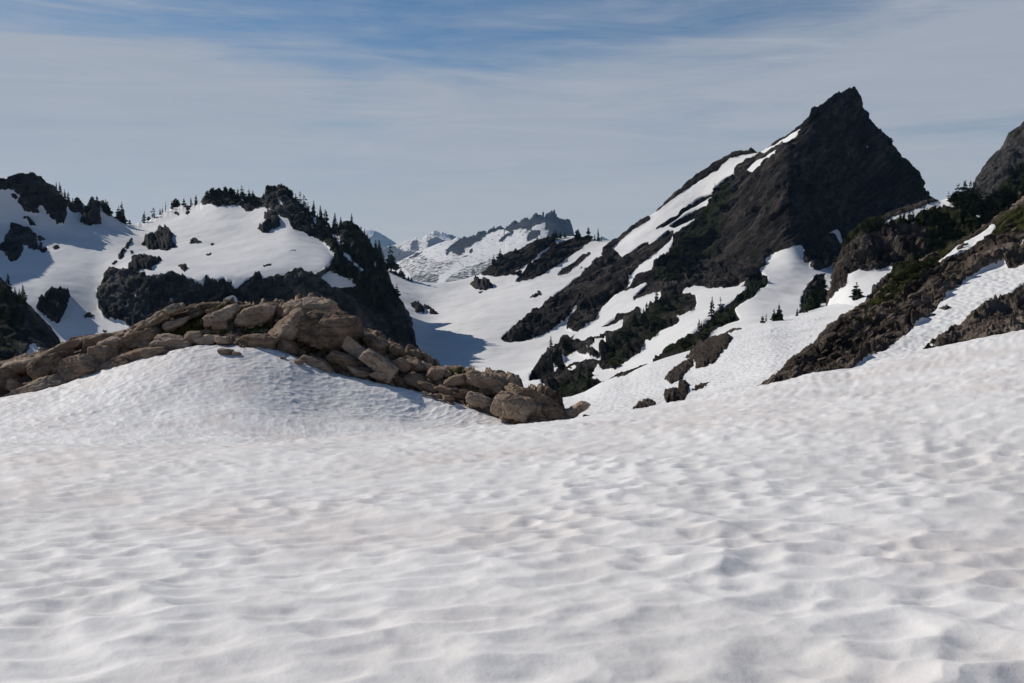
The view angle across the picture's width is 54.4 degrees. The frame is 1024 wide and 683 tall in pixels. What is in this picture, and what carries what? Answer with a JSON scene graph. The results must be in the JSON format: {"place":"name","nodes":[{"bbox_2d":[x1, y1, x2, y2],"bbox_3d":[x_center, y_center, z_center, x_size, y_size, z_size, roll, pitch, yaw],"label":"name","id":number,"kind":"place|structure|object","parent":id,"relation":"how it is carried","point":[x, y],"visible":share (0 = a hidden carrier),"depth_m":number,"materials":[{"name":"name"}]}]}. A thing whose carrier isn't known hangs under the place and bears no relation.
{"place":"outdoors","nodes":[
{"label":"outdoors","id":0,"kind":"place"},
{"bbox_2d":[0,277,60,360],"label":"wooded spur","id":1,"kind":"structure","parent":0,"point":[31,331],"depth_m":302.15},
{"bbox_2d":[4,274,11,294],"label":"conifer tree","id":2,"kind":"object","parent":1,"relation":"on","point":[7,288],"visible":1,"depth_m":316.26,"materials":[{"name":"green plant"}]},
{"bbox_2d":[20,285,27,303],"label":"conifer tree","id":3,"kind":"object","parent":1,"relation":"on","point":[24,297],"visible":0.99,"depth_m":321.92,"materials":[{"name":"green plant"}]},
{"bbox_2d":[0,172,419,349],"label":"mountain","id":4,"kind":"structure","parent":0,"point":[40,217],"depth_m":531.05,"materials":[{"name":"snow"}]},
{"bbox_2d":[36,286,69,322],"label":"rock outcrop","id":5,"kind":"object","parent":4,"relation":"on","point":[52,302],"visible":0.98,"depth_m":458.57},
{"bbox_2d":[79,200,101,225],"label":"rock outcrop","id":6,"kind":"object","parent":4,"relation":"on","point":[90,212],"visible":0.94,"depth_m":601.03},
{"bbox_2d":[101,199,109,213],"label":"conifer tree","id":7,"kind":"object","parent":4,"relation":"on","point":[105,207],"visible":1,"depth_m":628.79,"materials":[{"name":"green plant"}]},
{"bbox_2d":[117,202,127,223],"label":"conifer tree","id":8,"kind":"object","parent":4,"relation":"on","point":[122,217],"visible":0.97,"depth_m":645.36,"materials":[{"name":"green plant"}]},
{"bbox_2d":[128,253,161,270],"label":"rock outcrop","id":9,"kind":"object","parent":4,"relation":"on","point":[138,262],"visible":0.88,"depth_m":511.23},
{"bbox_2d":[141,224,175,250],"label":"rock outcrop","id":10,"kind":"object","parent":4,"relation":"on","point":[160,237],"visible":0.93,"depth_m":577.95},
{"bbox_2d":[238,185,247,201],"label":"conifer tree","id":11,"kind":"object","parent":4,"relation":"on","point":[242,196],"visible":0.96,"depth_m":656.19,"materials":[{"name":"green plant"}]},
{"bbox_2d":[257,208,279,232],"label":"rock outcrop","id":12,"kind":"object","parent":4,"relation":"on","point":[271,221],"visible":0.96,"depth_m":590.02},
{"bbox_2d":[322,209,329,226],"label":"conifer tree","id":13,"kind":"object","parent":4,"relation":"on","point":[326,219],"visible":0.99,"depth_m":631.93,"materials":[{"name":"green plant"}]},
{"bbox_2d":[331,249,343,269],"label":"conifer tree","id":14,"kind":"object","parent":4,"relation":"on","point":[337,263],"visible":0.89,"depth_m":520.98,"materials":[{"name":"green plant"}]},
{"bbox_2d":[381,269,388,285],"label":"conifer tree","id":15,"kind":"object","parent":4,"relation":"on","point":[384,280],"visible":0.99,"depth_m":558.39,"materials":[{"name":"green plant"}]},
{"bbox_2d":[385,244,399,273],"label":"conifer tree","id":16,"kind":"object","parent":4,"relation":"on","point":[392,264],"visible":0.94,"depth_m":868.05,"materials":[{"name":"green plant"}]},
{"bbox_2d":[0,293,574,423],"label":"ridge ground","id":17,"kind":"structure","parent":0,"point":[232,332],"depth_m":63.95,"materials":[{"name":"brown stone"}]},
{"bbox_2d":[0,367,18,394],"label":"boulder","id":18,"kind":"object","parent":17,"relation":"on","point":[6,372],"visible":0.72,"depth_m":61.76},
{"bbox_2d":[5,378,21,391],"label":"boulder","id":19,"kind":"object","parent":17,"relation":"on","point":[11,384],"visible":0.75,"depth_m":61.50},
{"bbox_2d":[1,357,32,375],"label":"boulder","id":20,"kind":"object","parent":17,"relation":"on","point":[18,367],"visible":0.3,"depth_m":64.09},
{"bbox_2d":[4,374,65,395],"bbox_3d":[-29.230,2.804,61.075,3.339,1.617,2.118,1,4,18],"label":"boulder","id":21,"kind":"object","parent":17,"relation":"on","point":[53,380],"visible":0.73,"depth_m":60.45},
{"bbox_2d":[26,351,70,379],"bbox_3d":[-29.066,1.657,62.640,3.094,2.106,2.294,0,4,0],"label":"boulder","id":22,"kind":"object","parent":17,"relation":"on","point":[43,366],"visible":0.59,"depth_m":61.89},
{"bbox_2d":[33,339,78,357],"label":"boulder","id":23,"kind":"object","parent":17,"relation":"on","point":[68,345],"visible":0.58,"depth_m":64.86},
{"bbox_2d":[57,354,102,381],"bbox_3d":[-26.957,1.688,62.170,2.833,1.900,2.249,0,4,0],"label":"boulder","id":24,"kind":"object","parent":17,"relation":"on","point":[74,367],"visible":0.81,"depth_m":61.44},
{"bbox_2d":[80,332,113,349],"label":"boulder","id":25,"kind":"object","parent":17,"relation":"on","point":[90,340],"visible":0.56,"depth_m":66.64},
{"bbox_2d":[87,345,117,361],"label":"boulder","id":26,"kind":"object","parent":17,"relation":"on","point":[102,353],"visible":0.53,"depth_m":62.48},
{"bbox_2d":[96,335,121,349],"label":"boulder","id":27,"kind":"object","parent":17,"relation":"on","point":[112,341],"visible":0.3,"depth_m":64.97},
{"bbox_2d":[94,354,130,372],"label":"boulder","id":28,"kind":"object","parent":17,"relation":"on","point":[117,362],"visible":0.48,"depth_m":61.65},
{"bbox_2d":[110,346,154,361],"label":"boulder","id":29,"kind":"object","parent":17,"relation":"on","point":[133,355],"visible":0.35,"depth_m":61.80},
{"bbox_2d":[118,327,166,348],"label":"boulder","id":30,"kind":"object","parent":17,"relation":"on","point":[133,339],"visible":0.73,"depth_m":64.57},
{"bbox_2d":[124,303,184,335],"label":"boulder","id":31,"kind":"object","parent":17,"relation":"on","point":[165,314],"visible":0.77,"depth_m":65.37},
{"bbox_2d":[140,347,168,358],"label":"boulder","id":32,"kind":"object","parent":17,"relation":"on","point":[145,353],"visible":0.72,"depth_m":61.60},
{"bbox_2d":[149,333,191,350],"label":"boulder","id":33,"kind":"object","parent":17,"relation":"on","point":[169,341],"visible":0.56,"depth_m":62.92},
{"bbox_2d":[162,316,189,331],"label":"boulder","id":34,"kind":"object","parent":17,"relation":"on","point":[168,326],"visible":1,"depth_m":65.02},
{"bbox_2d":[173,304,201,318],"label":"boulder","id":35,"kind":"object","parent":17,"relation":"on","point":[187,311],"visible":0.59,"depth_m":67.35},
{"bbox_2d":[184,331,201,343],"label":"boulder","id":36,"kind":"object","parent":17,"relation":"on","point":[189,336],"visible":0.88,"depth_m":63.33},
{"bbox_2d":[188,310,204,320],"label":"boulder","id":37,"kind":"object","parent":17,"relation":"on","point":[194,315],"visible":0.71,"depth_m":67.22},
{"bbox_2d":[188,301,220,310],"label":"boulder","id":38,"kind":"object","parent":17,"relation":"on","point":[205,306],"visible":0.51,"depth_m":67.95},
{"bbox_2d":[193,334,218,344],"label":"boulder","id":39,"kind":"object","parent":17,"relation":"on","point":[206,339],"visible":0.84,"depth_m":63.23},
{"bbox_2d":[199,328,215,334],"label":"boulder","id":40,"kind":"object","parent":17,"relation":"on","point":[205,331],"visible":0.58,"depth_m":64.89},
{"bbox_2d":[211,320,227,330],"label":"boulder","id":41,"kind":"object","parent":17,"relation":"on","point":[219,326],"visible":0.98,"depth_m":64.64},
{"bbox_2d":[203,304,240,328],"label":"boulder","id":42,"kind":"object","parent":17,"relation":"on","point":[228,313],"visible":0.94,"depth_m":64.99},
{"bbox_2d":[214,336,231,343],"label":"boulder","id":43,"kind":"object","parent":17,"relation":"on","point":[222,340],"visible":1,"depth_m":62.56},
{"bbox_2d":[234,302,278,327],"bbox_3d":[-16.796,-1.730,65.858,2.715,1.744,2.453,0,4,0],"label":"boulder","id":44,"kind":"object","parent":17,"relation":"on","point":[256,315],"visible":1,"depth_m":64.94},
{"bbox_2d":[236,333,283,349],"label":"boulder","id":45,"kind":"object","parent":17,"relation":"on","point":[267,341],"visible":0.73,"depth_m":62.23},
{"bbox_2d":[268,308,305,340],"bbox_3d":[-14.316,-0.920,63.694,2.807,2.473,2.358,0,4,0],"label":"boulder","id":46,"kind":"object","parent":17,"relation":"on","point":[285,328],"visible":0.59,"depth_m":63.07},
{"bbox_2d":[277,340,298,354],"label":"boulder","id":47,"kind":"object","parent":17,"relation":"on","point":[290,346],"visible":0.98,"depth_m":62.36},
{"bbox_2d":[280,296,339,316],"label":"boulder","id":48,"kind":"object","parent":17,"relation":"on","point":[307,304],"visible":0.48,"depth_m":65.35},
{"bbox_2d":[299,354,334,373],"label":"boulder","id":49,"kind":"object","parent":17,"relation":"on","point":[319,363],"visible":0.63,"depth_m":61.12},
{"bbox_2d":[294,309,363,352],"bbox_3d":[-11.951,-0.596,64.059,4.283,2.890,3.674,1,4,16],"label":"boulder","id":50,"kind":"object","parent":17,"relation":"on","point":[327,331],"visible":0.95,"depth_m":62.66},
{"bbox_2d":[325,349,361,370],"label":"boulder","id":51,"kind":"object","parent":17,"relation":"on","point":[341,360],"visible":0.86,"depth_m":61.87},
{"bbox_2d":[341,335,363,356],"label":"boulder","id":52,"kind":"object","parent":17,"relation":"on","point":[349,345],"visible":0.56,"depth_m":62.79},
{"bbox_2d":[347,365,372,377],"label":"boulder","id":53,"kind":"object","parent":17,"relation":"on","point":[361,372],"visible":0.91,"depth_m":61.51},
{"bbox_2d":[355,347,366,360],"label":"boulder","id":54,"kind":"object","parent":17,"relation":"on","point":[359,351],"visible":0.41,"depth_m":62.75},
{"bbox_2d":[362,334,389,355],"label":"boulder","id":55,"kind":"object","parent":17,"relation":"on","point":[377,343],"visible":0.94,"depth_m":63.73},
{"bbox_2d":[359,348,399,382],"bbox_3d":[-8.165,1.461,61.387,2.437,2.166,2.002,0,4,0],"label":"boulder","id":56,"kind":"object","parent":17,"relation":"on","point":[372,359],"visible":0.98,"depth_m":60.66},
{"bbox_2d":[369,371,395,380],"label":"boulder","id":57,"kind":"object","parent":17,"relation":"on","point":[379,376],"visible":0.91,"depth_m":60.64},
{"bbox_2d":[389,344,405,356],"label":"boulder","id":58,"kind":"object","parent":17,"relation":"on","point":[396,350],"visible":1,"depth_m":63.56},
{"bbox_2d":[391,358,412,372],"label":"boulder","id":59,"kind":"object","parent":17,"relation":"on","point":[404,365],"visible":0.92,"depth_m":61.68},
{"bbox_2d":[406,357,426,371],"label":"boulder","id":60,"kind":"object","parent":17,"relation":"on","point":[417,365],"visible":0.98,"depth_m":62.01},
{"bbox_2d":[403,371,431,390],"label":"boulder","id":61,"kind":"object","parent":17,"relation":"on","point":[412,378],"visible":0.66,"depth_m":60.61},
{"bbox_2d":[417,380,437,393],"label":"boulder","id":62,"kind":"object","parent":17,"relation":"on","point":[428,387],"visible":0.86,"depth_m":59.88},
{"bbox_2d":[426,366,445,380],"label":"boulder","id":63,"kind":"object","parent":17,"relation":"on","point":[433,373],"visible":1,"depth_m":61.15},
{"bbox_2d":[434,385,454,395],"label":"boulder","id":64,"kind":"object","parent":17,"relation":"on","point":[445,390],"visible":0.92,"depth_m":59.41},
{"bbox_2d":[447,373,466,386],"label":"boulder","id":65,"kind":"object","parent":17,"relation":"on","point":[458,380],"visible":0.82,"depth_m":59.81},
{"bbox_2d":[452,391,465,399],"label":"boulder","id":66,"kind":"object","parent":17,"relation":"on","point":[456,395],"visible":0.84,"depth_m":59.32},
{"bbox_2d":[465,391,492,406],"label":"boulder","id":67,"kind":"object","parent":17,"relation":"on","point":[475,399],"visible":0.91,"depth_m":57.89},
{"bbox_2d":[465,370,506,390],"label":"boulder","id":68,"kind":"object","parent":17,"relation":"on","point":[483,380],"visible":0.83,"depth_m":59.28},
{"bbox_2d":[479,389,494,395],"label":"boulder","id":69,"kind":"object","parent":17,"relation":"on","point":[485,392],"visible":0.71,"depth_m":59.41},
{"bbox_2d":[493,386,502,393],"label":"boulder","id":70,"kind":"object","parent":17,"relation":"on","point":[497,389],"visible":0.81,"depth_m":58.87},
{"bbox_2d":[490,391,535,421],"bbox_3d":[0.057,3.681,55.603,2.597,1.735,2.251,0,4,0],"label":"boulder","id":71,"kind":"object","parent":17,"relation":"on","point":[510,405],"visible":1,"depth_m":54.83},
{"bbox_2d":[504,383,554,404],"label":"boulder","id":72,"kind":"object","parent":17,"relation":"on","point":[538,397],"visible":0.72,"depth_m":56.23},
{"bbox_2d":[530,404,546,417],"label":"boulder","id":73,"kind":"object","parent":17,"relation":"on","point":[536,412],"visible":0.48,"depth_m":55.74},
{"bbox_2d":[526,415,554,422],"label":"boulder","id":74,"kind":"object","parent":17,"relation":"on","point":[539,419],"visible":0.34,"depth_m":55.47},
{"bbox_2d":[540,403,566,419],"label":"boulder","id":75,"kind":"object","parent":17,"relation":"on","point":[554,412],"visible":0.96,"depth_m":55.66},
{"bbox_2d":[565,401,590,417],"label":"boulder","id":76,"kind":"object","parent":17,"relation":"on","point":[577,409],"visible":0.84,"depth_m":56.30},
{"bbox_2d":[382,230,459,262],"bbox_3d":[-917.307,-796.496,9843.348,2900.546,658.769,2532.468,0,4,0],"label":"snowy peaks","id":77,"kind":"object","parent":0,"point":[404,250],"visible":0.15,"depth_m":10233.71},
{"bbox_2d":[389,210,574,282],"bbox_3d":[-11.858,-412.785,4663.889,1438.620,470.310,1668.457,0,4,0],"label":"jagged ridge","id":78,"kind":"structure","parent":0,"point":[457,258],"depth_m":4904.90,"materials":[{"name":"snow"}]},
{"bbox_2d":[362,229,609,249],"bbox_3d":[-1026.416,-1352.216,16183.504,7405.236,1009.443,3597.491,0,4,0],"label":"distant peaks","id":79,"kind":"object","parent":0,"point":[381,239],"visible":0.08,"depth_m":16685.96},
{"bbox_2d":[0,330,1023,682],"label":"snow field","id":80,"kind":"structure","parent":0,"point":[862,524],"depth_m":8.32,"materials":[{"name":"snow"}]},
{"bbox_2d":[0,345,515,444],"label":"snow mound","id":81,"kind":"object","parent":80,"relation":"attached to","point":[200,394],"visible":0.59,"depth_m":54.91,"materials":[{"name":"snow"}]},
{"bbox_2d":[217,348,233,354],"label":"stone","id":82,"kind":"object","parent":81,"relation":"on","point":[224,351],"visible":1,"depth_m":60.43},
{"bbox_2d":[0,0,1023,243],"label":"sky","id":83,"kind":"structure","parent":0,"point":[409,119],"materials":[{"name":"blue"}]},
{"bbox_2d":[388,86,931,397],"bbox_3d":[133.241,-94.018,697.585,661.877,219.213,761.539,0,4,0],"label":"snowy peak","id":84,"kind":"structure","parent":0,"point":[813,190],"depth_m":709.59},
{"bbox_2d":[411,301,423,312],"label":"rock outcrop","id":85,"kind":"object","parent":84,"relation":"on","point":[418,306],"visible":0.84,"depth_m":731.45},
{"bbox_2d":[424,303,437,314],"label":"rock outcrop","id":86,"kind":"object","parent":84,"relation":"on","point":[432,311],"visible":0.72,"depth_m":728.79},
{"bbox_2d":[470,275,492,290],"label":"rock outcrop","id":87,"kind":"object","parent":84,"relation":"on","point":[484,283],"visible":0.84,"depth_m":813.41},
{"bbox_2d":[562,338,569,348],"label":"conifer tree","id":88,"kind":"object","parent":84,"relation":"on","point":[566,344],"visible":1,"depth_m":496.25,"materials":[{"name":"green plant"}]},
{"bbox_2d":[631,312,638,325],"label":"conifer tree","id":89,"kind":"object","parent":84,"relation":"on","point":[634,321],"visible":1,"depth_m":496.86,"materials":[{"name":"green plant"}]},
{"bbox_2d":[640,308,646,322],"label":"conifer tree","id":90,"kind":"object","parent":84,"relation":"on","point":[643,318],"visible":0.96,"depth_m":497.54,"materials":[{"name":"green plant"}]},
{"bbox_2d":[708,296,714,317],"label":"conifer tree","id":91,"kind":"object","parent":84,"relation":"on","point":[711,310],"visible":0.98,"depth_m":438.49,"materials":[{"name":"green plant"}]},
{"bbox_2d":[807,289,821,306],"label":"conifer tree","id":92,"kind":"object","parent":84,"relation":"on","point":[817,298],"visible":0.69,"depth_m":434.17,"materials":[{"name":"green plant"}]},
{"bbox_2d":[819,289,826,301],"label":"conifer tree","id":93,"kind":"object","parent":84,"relation":"on","point":[823,293],"visible":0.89,"depth_m":492.22,"materials":[{"name":"green plant"}]},
{"bbox_2d":[563,303,853,417],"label":"snow slope","id":94,"kind":"structure","parent":0,"point":[755,354],"depth_m":163.69,"materials":[{"name":"snow"}]},
{"bbox_2d":[610,364,646,378],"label":"rock outcrop","id":95,"kind":"object","parent":94,"relation":"on","point":[624,373],"visible":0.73,"depth_m":208.89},
{"bbox_2d":[633,398,655,408],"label":"rock outcrop","id":96,"kind":"object","parent":94,"relation":"on","point":[647,402],"visible":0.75,"depth_m":112.90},
{"bbox_2d":[663,380,688,402],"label":"rock outcrop","id":97,"kind":"object","parent":94,"relation":"on","point":[674,394],"visible":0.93,"depth_m":121.64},
{"bbox_2d":[664,358,693,383],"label":"rock outcrop","id":98,"kind":"object","parent":94,"relation":"on","point":[676,373],"visible":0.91,"depth_m":165.27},
{"bbox_2d":[691,382,708,390],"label":"rock outcrop","id":99,"kind":"object","parent":94,"relation":"on","point":[700,386],"visible":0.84,"depth_m":130.34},
{"bbox_2d":[685,333,732,368],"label":"rock outcrop","id":100,"kind":"object","parent":94,"relation":"on","point":[706,352],"visible":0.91,"depth_m":190.07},
{"bbox_2d":[774,305,783,320],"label":"conifer tree","id":101,"kind":"object","parent":94,"relation":"on","point":[779,315],"visible":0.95,"depth_m":237.04,"materials":[{"name":"green plant"}]},
{"bbox_2d":[801,293,812,312],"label":"conifer tree","id":102,"kind":"object","parent":94,"relation":"on","point":[805,306],"visible":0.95,"depth_m":253.70,"materials":[{"name":"green plant"}]},
{"bbox_2d":[758,196,1023,385],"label":"brown rock slope","id":103,"kind":"structure","parent":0,"point":[990,290],"depth_m":97.80,"materials":[{"name":"rock"},{"name":"snow"}]},
{"bbox_2d":[826,332,837,340],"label":"stone","id":104,"kind":"object","parent":103,"relation":"on","point":[830,336],"visible":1,"depth_m":95.42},
{"bbox_2d":[826,191,1020,306],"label":"cliff","id":105,"kind":"structure","parent":0,"point":[870,262],"depth_m":288.64,"materials":[{"name":"stone"}]},
{"bbox_2d":[849,283,863,300],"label":"conifer tree","id":106,"kind":"object","parent":105,"relation":"on","point":[855,296],"visible":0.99,"depth_m":240.69,"materials":[{"name":"green plant"}]},
{"bbox_2d":[946,184,960,203],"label":"conifer tree","id":107,"kind":"object","parent":105,"relation":"on","point":[953,198],"visible":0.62,"depth_m":311.58,"materials":[{"name":"green plant"}]},
{"bbox_2d":[955,181,972,208],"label":"conifer tree","id":108,"kind":"object","parent":105,"relation":"on","point":[960,198],"visible":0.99,"depth_m":301.14,"materials":[{"name":"green plant"}]},
{"bbox_2d":[958,191,972,210],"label":"conifer tree","id":109,"kind":"object","parent":105,"relation":"on","point":[964,203],"visible":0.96,"depth_m":299.55,"materials":[{"name":"green plant"}]},
{"bbox_2d":[969,182,981,202],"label":"conifer tree","id":110,"kind":"object","parent":105,"relation":"on","point":[974,190],"visible":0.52,"depth_m":306.27,"materials":[{"name":"green plant"}]},
{"bbox_2d":[975,191,989,215],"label":"conifer tree","id":111,"kind":"object","parent":105,"relation":"on","point":[978,203],"visible":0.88,"depth_m":302.72,"materials":[{"name":"green plant"}]},
{"bbox_2d":[978,192,992,212],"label":"conifer tree","id":112,"kind":"object","parent":105,"relation":"on","point":[984,202],"visible":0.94,"depth_m":301.59,"materials":[{"name":"green plant"}]},
{"bbox_2d":[985,188,997,210],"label":"conifer tree","id":113,"kind":"object","parent":105,"relation":"on","point":[994,202],"visible":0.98,"depth_m":301.02,"materials":[{"name":"green plant"}]},
{"bbox_2d":[993,199,1004,211],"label":"conifer tree","id":114,"kind":"object","parent":105,"relation":"on","point":[999,207],"visible":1,"depth_m":297.52,"materials":[{"name":"green plant"}]},
{"bbox_2d":[995,186,1011,204],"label":"conifer tree","id":115,"kind":"object","parent":105,"relation":"on","point":[1001,195],"visible":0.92,"depth_m":311.43,"materials":[{"name":"green plant"}]},
{"bbox_2d":[1007,191,1019,205],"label":"conifer tree","id":116,"kind":"object","parent":105,"relation":"on","point":[1014,195],"visible":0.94,"depth_m":308.23,"materials":[{"name":"green plant"}]},
{"bbox_2d":[970,121,1023,198],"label":"grey peak","id":117,"kind":"structure","parent":0,"point":[1003,166],"depth_m":483.23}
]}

